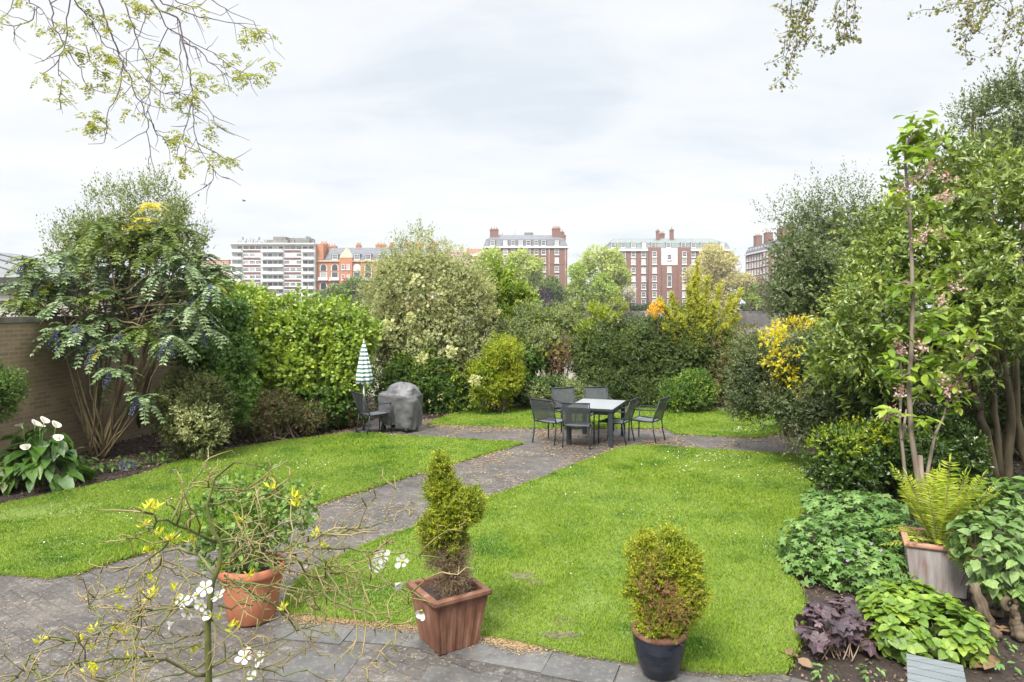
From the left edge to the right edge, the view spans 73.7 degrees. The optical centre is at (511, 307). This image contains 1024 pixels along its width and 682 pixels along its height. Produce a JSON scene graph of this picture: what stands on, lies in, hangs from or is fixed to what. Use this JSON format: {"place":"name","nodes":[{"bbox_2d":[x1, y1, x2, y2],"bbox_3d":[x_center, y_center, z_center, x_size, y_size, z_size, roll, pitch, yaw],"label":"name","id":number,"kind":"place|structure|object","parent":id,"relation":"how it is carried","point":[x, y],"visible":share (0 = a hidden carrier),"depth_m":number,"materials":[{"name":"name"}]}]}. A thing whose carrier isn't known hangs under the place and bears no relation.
{"place":"outdoors","nodes":[
{"label":"outdoors","id":0,"kind":"place"},
{"bbox_2d":[0,432,524,578],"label":"lawn","id":1,"kind":"structure","parent":0,"point":[21,514],"depth_m":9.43,"materials":[{"name":"green plant"}]},
{"bbox_2d":[44,408,813,573],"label":"daisies","id":2,"kind":"object","parent":1,"relation":"on","point":[515,506],"visible":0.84,"depth_m":11.51,"materials":[{"name":"white plant"}]},
{"bbox_2d":[0,419,833,681],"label":"paving","id":3,"kind":"structure","parent":0,"point":[20,626],"depth_m":6.40,"materials":[{"name":"stone"}]},
{"bbox_2d":[0,444,471,681],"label":"hardy orange","id":4,"kind":"object","parent":3,"relation":"on","point":[208,614],"visible":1,"depth_m":2.97,"materials":[{"name":"green plant"}]},
{"bbox_2d":[180,461,326,626],"bbox_3d":[-2.276,2.038,6.051,1.216,1.400,0.778,0,0,0],"label":"potted rose","id":5,"kind":"object","parent":3,"relation":"on","point":[263,574],"visible":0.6,"depth_m":5.93,"materials":[{"name":"plant"}]},
{"bbox_2d":[355,339,372,432],"bbox_3d":[-3.290,1.715,15.136,0.408,2.050,0.396,0,0,0],"label":"striped parasol","id":6,"kind":"object","parent":3,"relation":"on","point":[364,374],"visible":1,"depth_m":15.07,"materials":[{"name":"fabric"}]},
{"bbox_2d":[351,391,391,434],"bbox_3d":[-3.072,2.283,14.940,0.699,0.916,0.607,0,0,-38],"label":"garden chair","id":7,"kind":"object","parent":3,"relation":"on","point":[361,403],"visible":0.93,"depth_m":14.84,"materials":[{"name":"grey metal"}]},
{"bbox_2d":[377,382,422,432],"bbox_3d":[-2.516,2.192,15.294,1.024,1.082,0.674,0,0,24],"label":"covered barbecue","id":8,"kind":"object","parent":3,"relation":"on","point":[405,399],"visible":0.99,"depth_m":15.02,"materials":[{"name":"grey fabric"}]},
{"bbox_2d":[0,418,815,681],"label":"fallen petals","id":9,"kind":"object","parent":3,"relation":"on","point":[494,641],"visible":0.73,"depth_m":7.89,"materials":[{"name":"beige plant"}]},
{"bbox_2d":[529,398,561,445],"bbox_3d":[0.780,2.283,13.948,0.607,0.916,0.699,0,0,38],"label":"garden chair","id":10,"kind":"object","parent":3,"relation":"on","point":[543,411],"visible":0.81,"depth_m":13.75,"materials":[{"name":"grey metal"}]},
{"bbox_2d":[551,387,579,432],"bbox_3d":[1.262,2.283,15.413,0.607,0.916,0.699,0,0,-16],"label":"garden chair","id":11,"kind":"object","parent":3,"relation":"on","point":[562,394],"visible":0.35,"depth_m":15.67,"materials":[{"name":"grey metal"}]},
{"bbox_2d":[561,402,594,449],"bbox_3d":[1.304,2.283,13.486,0.607,0.916,0.699,0,0,14],"label":"garden chair","id":12,"kind":"object","parent":3,"relation":"on","point":[577,414],"visible":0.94,"depth_m":13.24,"materials":[{"name":"grey fabric"}]},
{"bbox_2d":[566,398,626,446],"bbox_3d":[1.770,2.366,14.220,0.970,0.748,1.430,0,0,20],"label":"dining table","id":13,"kind":"object","parent":3,"relation":"on","point":[608,407],"visible":0.65,"depth_m":13.77,"materials":[{"name":"grey metal"}]},
{"bbox_2d":[584,386,613,430],"bbox_3d":[1.975,2.283,15.565,0.607,0.916,0.699,0,0,-4],"label":"garden chair","id":14,"kind":"object","parent":3,"relation":"on","point":[596,392],"visible":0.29,"depth_m":15.86,"materials":[{"name":"grey metal"}]},
{"bbox_2d":[598,397,639,445],"bbox_3d":[2.178,2.283,13.919,0.699,0.916,0.607,0,0,28],"label":"garden chair","id":15,"kind":"object","parent":3,"relation":"on","point":[630,408],"visible":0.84,"depth_m":13.82,"materials":[{"name":"grey metal"}]},
{"bbox_2d":[628,396,669,443],"bbox_3d":[2.836,2.283,14.115,0.699,0.916,0.607,0,0,32],"label":"garden chair","id":16,"kind":"object","parent":3,"relation":"on","point":[660,409],"visible":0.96,"depth_m":14.05,"materials":[{"name":"grey metal"}]},
{"bbox_2d":[264,620,720,681],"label":"patio slabs","id":17,"kind":"structure","parent":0,"point":[571,669],"depth_m":5.27,"materials":[{"name":"stone"}]},
{"bbox_2d":[406,438,491,655],"bbox_3d":[-0.515,1.899,5.637,0.630,1.678,0.605,0,0,-26],"label":"potted conifer","id":18,"kind":"object","parent":17,"relation":"on","point":[452,621],"visible":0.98,"depth_m":5.51,"materials":[{"name":"plant"}]},
{"bbox_2d":[610,512,720,681],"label":"potted conifer","id":19,"kind":"object","parent":17,"relation":"on","point":[666,581],"visible":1,"depth_m":4.98,"materials":[{"name":"green plant"}]},
{"bbox_2d":[0,308,1023,681],"bbox_3d":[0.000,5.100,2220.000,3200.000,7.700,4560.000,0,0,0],"label":"ground","id":20,"kind":"structure","parent":0,"point":[846,668],"depth_m":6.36,"materials":[{"name":"soil"}]},
{"bbox_2d":[0,462,26,492],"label":"border plant","id":21,"kind":"object","parent":20,"relation":"on","point":[3,486],"visible":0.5,"depth_m":10.22,"materials":[{"name":"green plant"}]},
{"bbox_2d":[0,357,31,423],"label":"box bush","id":22,"kind":"object","parent":20,"relation":"on","point":[8,394],"visible":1,"depth_m":10.22,"materials":[{"name":"green plant"}]},
{"bbox_2d":[0,416,98,495],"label":"calla lily","id":23,"kind":"object","parent":20,"relation":"on","point":[35,447],"visible":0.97,"depth_m":10.41,"materials":[{"name":"green plant"}]},
{"bbox_2d":[49,447,98,463],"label":"border plant","id":24,"kind":"object","parent":20,"relation":"on","point":[81,459],"visible":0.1,"depth_m":12.18,"materials":[{"name":"green plant"}]},
{"bbox_2d":[60,459,108,474],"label":"border plant","id":25,"kind":"object","parent":20,"relation":"on","point":[100,464],"visible":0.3,"depth_m":11.41,"materials":[{"name":"green plant"}]},
{"bbox_2d":[0,315,191,462],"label":"garden wall","id":26,"kind":"structure","parent":20,"relation":"on","point":[51,392],"depth_m":12.34,"materials":[{"name":"brick"}]},
{"bbox_2d":[0,253,192,316],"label":"white house","id":27,"kind":"structure","parent":20,"relation":"on","point":[4,266],"depth_m":16.38,"materials":[{"name":"stone"}]},
{"bbox_2d":[0,202,246,459],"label":"mahonia","id":28,"kind":"object","parent":20,"relation":"on","point":[80,261],"visible":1,"depth_m":12.29,"materials":[{"name":"green plant"}]},
{"bbox_2d":[103,455,144,471],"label":"border plant","id":29,"kind":"object","parent":20,"relation":"on","point":[124,459],"visible":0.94,"depth_m":11.69,"materials":[{"name":"green plant"}]},
{"bbox_2d":[35,157,214,428],"bbox_3d":[-8.425,-0.215,14.867,3.858,6.049,2.170,0,0,0],"label":"background tree","id":30,"kind":"object","parent":20,"relation":"on","point":[178,217],"visible":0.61,"depth_m":14.66,"materials":[{"name":"green plant"}]},
{"bbox_2d":[0,0,284,203],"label":"overhanging tree","id":31,"kind":"object","parent":20,"relation":"on","point":[92,127],"visible":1,"depth_m":7.03,"materials":[{"name":"green plant"}]},
{"bbox_2d":[134,451,174,467],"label":"border plant","id":32,"kind":"object","parent":20,"relation":"on","point":[158,455],"visible":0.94,"depth_m":12.09,"materials":[{"name":"green plant"}]},
{"bbox_2d":[142,363,240,459],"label":"shrub","id":33,"kind":"object","parent":20,"relation":"on","point":[194,412],"visible":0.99,"depth_m":12.32,"materials":[{"name":"green plant"}]},
{"bbox_2d":[200,259,230,274],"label":"brick flats","id":34,"kind":"structure","parent":20,"relation":"on","point":[227,262],"depth_m":290.00,"materials":[{"name":"brick"}]},
{"bbox_2d":[168,292,263,447],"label":"shrub","id":35,"kind":"object","parent":20,"relation":"on","point":[234,361],"visible":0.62,"depth_m":13.41,"materials":[{"name":"green plant"}]},
{"bbox_2d":[183,264,281,309],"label":"shrub","id":36,"kind":"object","parent":20,"relation":"on","point":[275,292],"visible":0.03,"depth_m":17.17,"materials":[{"name":"green plant"}]},
{"bbox_2d":[229,236,316,308],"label":"apartment slab","id":37,"kind":"structure","parent":20,"relation":"on","point":[279,263],"depth_m":249.87,"materials":[{"name":"white paint"}]},
{"bbox_2d":[229,386,330,441],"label":"shrub","id":38,"kind":"object","parent":20,"relation":"on","point":[273,417],"visible":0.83,"depth_m":14.49,"materials":[{"name":"green plant"}]},
{"bbox_2d":[187,275,386,430],"bbox_3d":[-5.230,1.010,15.994,4.433,3.685,2.975,0,0,0],"label":"hedge","id":39,"kind":"object","parent":20,"relation":"on","point":[311,352],"visible":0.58,"depth_m":15.50,"materials":[{"name":"green plant"}]},
{"bbox_2d":[307,274,378,313],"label":"riverside tree","id":40,"kind":"object","parent":20,"relation":"on","point":[351,283],"visible":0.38,"depth_m":224.10,"materials":[{"name":"green plant"}]},
{"bbox_2d":[324,391,372,428],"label":"shrub","id":41,"kind":"object","parent":20,"relation":"on","point":[353,421],"visible":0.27,"depth_m":15.64,"materials":[{"name":"green plant"}]},
{"bbox_2d":[316,241,443,309],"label":"red brick mansions","id":42,"kind":"structure","parent":20,"relation":"on","point":[335,264],"depth_m":252.00,"materials":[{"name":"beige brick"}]},
{"bbox_2d":[366,338,481,413],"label":"shrub","id":43,"kind":"object","parent":20,"relation":"on","point":[444,394],"visible":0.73,"depth_m":17.85,"materials":[{"name":"green plant"}]},
{"bbox_2d":[352,213,503,406],"bbox_3d":[-2.405,0.062,18.699,4.388,5.547,3.917,0,0,0],"label":"tall shrub","id":44,"kind":"object","parent":20,"relation":"on","point":[461,339],"visible":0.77,"depth_m":18.45,"materials":[{"name":"green plant"}]},
{"bbox_2d":[444,249,481,310],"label":"brick flats","id":45,"kind":"structure","parent":20,"relation":"on","point":[472,251],"depth_m":291.00,"materials":[{"name":"orange brick"}]},
{"bbox_2d":[466,268,501,406],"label":"shrub","id":46,"kind":"object","parent":20,"relation":"on","point":[492,315],"visible":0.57,"depth_m":18.85,"materials":[{"name":"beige plant"}]},
{"bbox_2d":[472,244,504,274],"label":"riverside tree","id":47,"kind":"object","parent":20,"relation":"on","point":[496,254],"visible":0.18,"depth_m":225.28,"materials":[{"name":"green plant"}]},
{"bbox_2d":[461,331,529,412],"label":"gold shrub","id":48,"kind":"object","parent":20,"relation":"on","point":[498,371],"visible":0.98,"depth_m":17.59,"materials":[{"name":"green plant"}]},
{"bbox_2d":[479,254,541,399],"bbox_3d":[-0.099,0.588,20.430,2.064,4.409,1.694,0,0,0],"label":"young tree","id":49,"kind":"object","parent":20,"relation":"on","point":[508,294],"visible":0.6,"depth_m":20.20,"materials":[{"name":"green plant"}]},
{"bbox_2d":[503,247,546,291],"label":"riverside tree","id":50,"kind":"object","parent":20,"relation":"on","point":[532,270],"visible":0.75,"depth_m":223.28,"materials":[{"name":"green plant"}]},
{"bbox_2d":[482,226,568,309],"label":"mansion block","id":51,"kind":"structure","parent":20,"relation":"on","point":[552,249],"depth_m":243.00,"materials":[{"name":"red brick"}]},
{"bbox_2d":[507,342,559,408],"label":"shrub","id":52,"kind":"object","parent":20,"relation":"on","point":[529,359],"visible":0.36,"depth_m":18.62,"materials":[{"name":"green plant"}]},
{"bbox_2d":[491,293,588,379],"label":"shrub","id":53,"kind":"object","parent":20,"relation":"on","point":[534,327],"visible":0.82,"depth_m":19.49,"materials":[{"name":"green plant"}]},
{"bbox_2d":[538,274,569,309],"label":"riverside tree","id":54,"kind":"object","parent":20,"relation":"on","point":[558,292],"visible":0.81,"depth_m":220.21,"materials":[{"name":"green plant"}]},
{"bbox_2d":[521,372,588,408],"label":"shrub","id":55,"kind":"object","parent":20,"relation":"on","point":[560,381],"visible":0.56,"depth_m":18.11,"materials":[{"name":"green plant"}]},
{"bbox_2d":[534,329,579,377],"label":"dry shrub","id":56,"kind":"object","parent":20,"relation":"on","point":[562,356],"visible":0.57,"depth_m":19.12,"materials":[{"name":"brown plant"}]},
{"bbox_2d":[564,261,621,310],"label":"riverside tree","id":57,"kind":"object","parent":20,"relation":"on","point":[602,290],"visible":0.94,"depth_m":219.65,"materials":[{"name":"green plant"}]},
{"bbox_2d":[284,311,902,326],"bbox_3d":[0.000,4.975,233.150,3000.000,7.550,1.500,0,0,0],"label":"embankment wall","id":58,"kind":"structure","parent":20,"relation":"on","point":[760,317],"depth_m":232.60,"materials":[{"name":"stone"}]},
{"bbox_2d":[573,243,619,283],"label":"riverside tree","id":59,"kind":"object","parent":20,"relation":"on","point":[592,263],"visible":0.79,"depth_m":224.35,"materials":[{"name":"green plant"}]},
{"bbox_2d":[572,295,628,356],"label":"shrub","id":60,"kind":"object","parent":20,"relation":"on","point":[599,313],"visible":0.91,"depth_m":19.50,"materials":[{"name":"green plant"}]},
{"bbox_2d":[603,244,633,311],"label":"riverside tree","id":61,"kind":"object","parent":20,"relation":"on","point":[622,277],"visible":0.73,"depth_m":226.28,"materials":[{"name":"green plant"}]},
{"bbox_2d":[621,285,636,313],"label":"riverside tree","id":62,"kind":"object","parent":20,"relation":"on","point":[630,294],"visible":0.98,"depth_m":225.33,"materials":[{"name":"white plant"}]},
{"bbox_2d":[565,310,738,407],"bbox_3d":[4.106,1.404,19.656,5.324,2.833,3.018,0,0,0],"label":"long hedge","id":63,"kind":"object","parent":20,"relation":"on","point":[623,373],"visible":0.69,"depth_m":19.01,"materials":[{"name":"green plant"}]},
{"bbox_2d":[647,300,664,405],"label":"flowering shrub","id":64,"kind":"object","parent":20,"relation":"on","point":[655,309],"visible":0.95,"depth_m":19.13,"materials":[{"name":"plant"}]},
{"bbox_2d":[601,227,731,310],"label":"mansion block","id":65,"kind":"structure","parent":20,"relation":"on","point":[657,265],"depth_m":242.76,"materials":[{"name":"red brick"}]},
{"bbox_2d":[667,275,671,287],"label":"window","id":66,"kind":"structure","parent":65,"relation":"in","point":[669,277],"depth_m":242.30,"materials":[{"name":"white glass"}]},
{"bbox_2d":[562,302,773,310],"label":"hedge","id":67,"kind":"object","parent":20,"relation":"on","point":[636,307],"visible":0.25,"depth_m":235.10,"materials":[{"name":"green plant"}]},
{"bbox_2d":[653,367,721,412],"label":"round bush","id":68,"kind":"object","parent":20,"relation":"on","point":[686,391],"visible":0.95,"depth_m":17.86,"materials":[{"name":"green plant"}]},
{"bbox_2d":[646,258,744,366],"bbox_3d":[5.276,0.620,19.839,2.917,4.274,2.009,0,0,0],"label":"golden conifer","id":69,"kind":"object","parent":20,"relation":"on","point":[695,310],"visible":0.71,"depth_m":19.41,"materials":[{"name":"green plant"}]},
{"bbox_2d":[680,241,756,314],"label":"riverside tree","id":70,"kind":"object","parent":20,"relation":"on","point":[716,256],"visible":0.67,"depth_m":219.89,"materials":[{"name":"yellow plant"}]},
{"bbox_2d":[695,320,768,411],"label":"shrub","id":71,"kind":"object","parent":20,"relation":"on","point":[720,380],"visible":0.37,"depth_m":18.79,"materials":[{"name":"green plant"}]},
{"bbox_2d":[740,281,762,312],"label":"riverside tree","id":72,"kind":"object","parent":20,"relation":"on","point":[752,297],"visible":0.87,"depth_m":220.90,"materials":[{"name":"green plant"}]},
{"bbox_2d":[753,274,771,313],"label":"riverside tree","id":73,"kind":"object","parent":20,"relation":"on","point":[763,292],"visible":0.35,"depth_m":225.35,"materials":[{"name":"brown plant"}]},
{"bbox_2d":[757,312,823,437],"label":"yellow shrub","id":74,"kind":"object","parent":20,"relation":"on","point":[785,328],"visible":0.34,"depth_m":12.09,"materials":[{"name":"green plant"}]},
{"bbox_2d":[718,319,906,456],"bbox_3d":[5.483,1.450,12.175,3.185,2.723,4.381,0,0,0],"label":"spreading shrub","id":75,"kind":"object","parent":20,"relation":"on","point":[753,387],"visible":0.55,"depth_m":12.03,"materials":[{"name":"green plant"}]},
{"bbox_2d":[749,159,894,328],"bbox_3d":[7.330,-0.336,15.730,3.644,6.300,3.155,0,0,0],"label":"grey tree","id":76,"kind":"object","parent":20,"relation":"on","point":[805,243],"visible":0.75,"depth_m":15.47,"materials":[{"name":"green plant"}]},
{"bbox_2d":[811,663,840,681],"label":"seedling","id":77,"kind":"object","parent":20,"relation":"on","point":[816,672],"visible":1,"depth_m":5.06,"materials":[{"name":"green plant"}]},
{"bbox_2d":[744,223,909,310],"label":"mansion block","id":78,"kind":"structure","parent":20,"relation":"on","point":[755,253],"depth_m":281.14,"materials":[{"name":"red brick"}]},
{"bbox_2d":[793,596,876,661],"bbox_3d":[2.651,2.593,5.601,0.819,0.360,0.592,0,0,-24],"label":"purple heuchera","id":79,"kind":"object","parent":20,"relation":"on","point":[839,630],"visible":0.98,"depth_m":5.48,"materials":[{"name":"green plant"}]},
{"bbox_2d":[773,488,921,593],"bbox_3d":[3.805,2.463,7.568,1.466,0.658,2.456,0,0,34],"label":"geranium clump","id":80,"kind":"object","parent":20,"relation":"on","point":[884,559],"visible":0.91,"depth_m":7.11,"materials":[{"name":"green plant"}]},
{"bbox_2d":[856,662,885,681],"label":"seedling","id":81,"kind":"object","parent":20,"relation":"on","point":[867,677],"visible":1,"depth_m":5.08,"materials":[{"name":"green plant"}]},
{"bbox_2d":[764,0,1023,91],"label":"plane tree","id":82,"kind":"object","parent":20,"relation":"on","point":[967,21],"visible":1,"depth_m":8.28,"materials":[{"name":"green plant"}]},
{"bbox_2d":[796,403,995,512],"bbox_3d":[5.245,2.070,9.434,2.664,1.477,1.603,0,0,-17],"label":"shrub","id":83,"kind":"object","parent":20,"relation":"on","point":[856,456],"visible":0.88,"depth_m":9.08,"materials":[{"name":"green plant"}]},
{"bbox_2d":[792,119,1023,488],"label":"evergreen tree","id":84,"kind":"object","parent":20,"relation":"on","point":[851,335],"visible":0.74,"depth_m":9.59,"materials":[{"name":"green plant"}]},
{"bbox_2d":[855,579,997,669],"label":"hydrangea","id":85,"kind":"object","parent":20,"relation":"on","point":[916,612],"visible":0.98,"depth_m":5.39,"materials":[{"name":"green plant"}]},
{"bbox_2d":[906,653,965,681],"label":"slatted bench","id":86,"kind":"object","parent":20,"relation":"on","point":[921,669],"visible":1,"depth_m":4.33,"materials":[{"name":"grey paint"}]},
{"bbox_2d":[871,110,1001,526],"bbox_3d":[4.507,0.311,7.350,1.529,4.920,0.934,0,0,0],"label":"cherry sapling","id":87,"kind":"object","parent":20,"relation":"on","point":[915,139],"visible":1,"depth_m":7.29,"materials":[{"name":"green plant"}]},
{"bbox_2d":[879,454,1000,598],"bbox_3d":[4.216,2.105,6.722,0.957,1.291,1.094,0,0,-31],"label":"potted fern","id":88,"kind":"object","parent":20,"relation":"on","point":[930,561],"visible":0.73,"depth_m":6.59,"materials":[{"name":"plant"}]},
{"bbox_2d":[925,295,1023,460],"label":"boundary shrub","id":89,"kind":"object","parent":20,"relation":"on","point":[1001,411],"visible":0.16,"depth_m":12.35,"materials":[{"name":"green plant"}]},
{"bbox_2d":[939,56,1023,458],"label":"tall tree","id":90,"kind":"object","parent":20,"relation":"on","point":[1007,99],"visible":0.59,"depth_m":12.58,"materials":[{"name":"green plant"}]},
{"bbox_2d":[942,490,1023,613],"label":"heart leaved shrub","id":91,"kind":"object","parent":20,"relation":"on","point":[998,577],"visible":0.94,"depth_m":6.01,"materials":[{"name":"green plant"}]},
{"bbox_2d":[968,582,1001,641],"bbox_3d":[3.979,2.553,5.752,0.133,0.421,0.252,0,0,-31],"label":"old post","id":92,"kind":"object","parent":20,"relation":"on","point":[979,601],"visible":0.87,"depth_m":5.73,"materials":[{"name":"brown wood"}]},
{"bbox_2d":[972,654,999,668],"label":"dead leaf","id":93,"kind":"object","parent":20,"relation":"on","point":[992,659],"visible":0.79,"depth_m":5.22,"materials":[{"name":"brown plant"}]},
{"bbox_2d":[960,476,1023,535],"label":"broad leaved shrub","id":94,"kind":"object","parent":20,"relation":"on","point":[1003,486],"visible":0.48,"depth_m":8.16,"materials":[{"name":"green plant"}]},
{"bbox_2d":[983,593,1003,619],"bbox_3d":[4.339,2.644,6.151,0.170,0.323,0.317,0,0,20],"label":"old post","id":95,"kind":"object","parent":20,"relation":"on","point":[996,611],"visible":0.43,"depth_m":6.08,"materials":[{"name":"brown wood"}]},
{"bbox_2d":[967,652,1021,674],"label":"seedling","id":96,"kind":"object","parent":20,"relation":"on","point":[998,665],"visible":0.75,"depth_m":5.18,"materials":[{"name":"green plant"}]},
{"bbox_2d":[994,625,1010,630],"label":"dead leaf","id":97,"kind":"object","parent":20,"relation":"on","point":[1001,628],"visible":0.75,"depth_m":5.80,"materials":[{"name":"brown plant"}]},
{"bbox_2d":[1001,595,1023,640],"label":"old stump","id":98,"kind":"object","parent":20,"relation":"on","point":[1015,623],"visible":1,"depth_m":5.72,"materials":[{"name":"brown wood"}]},
{"bbox_2d":[0,0,1023,307],"label":"sky","id":99,"kind":"structure","parent":0,"point":[599,121],"materials":[{"name":"white"}]},
{"bbox_2d":[535,287,552,308],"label":"riverside shrub","id":100,"kind":"object","parent":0,"point":[547,300],"visible":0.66,"depth_m":218.74,"materials":[{"name":"grey"}]},
{"bbox_2d":[508,572,583,638],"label":"bare soil","id":101,"kind":"structure","parent":0,"point":[557,635],"depth_m":5.73,"materials":[{"name":"brown soil"}]},
{"bbox_2d":[277,444,818,675],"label":"lawn","id":102,"kind":"structure","parent":0,"point":[582,603],"depth_m":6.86,"materials":[{"name":"green plant"}]},
{"bbox_2d":[778,648,813,667],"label":"dead leaf","id":103,"kind":"object","parent":102,"relation":"on","point":[803,661],"visible":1,"depth_m":5.27,"materials":[{"name":"beige plant"}]},
{"bbox_2d":[427,406,794,438],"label":"lawn","id":104,"kind":"structure","parent":0,"point":[616,426],"depth_m":15.98,"materials":[{"name":"green plant"}]},
{"bbox_2d":[366,327,874,395],"bbox_3d":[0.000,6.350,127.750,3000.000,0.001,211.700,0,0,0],"label":"fence","id":105,"kind":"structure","parent":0,"point":[570,375],"depth_m":79.51,"materials":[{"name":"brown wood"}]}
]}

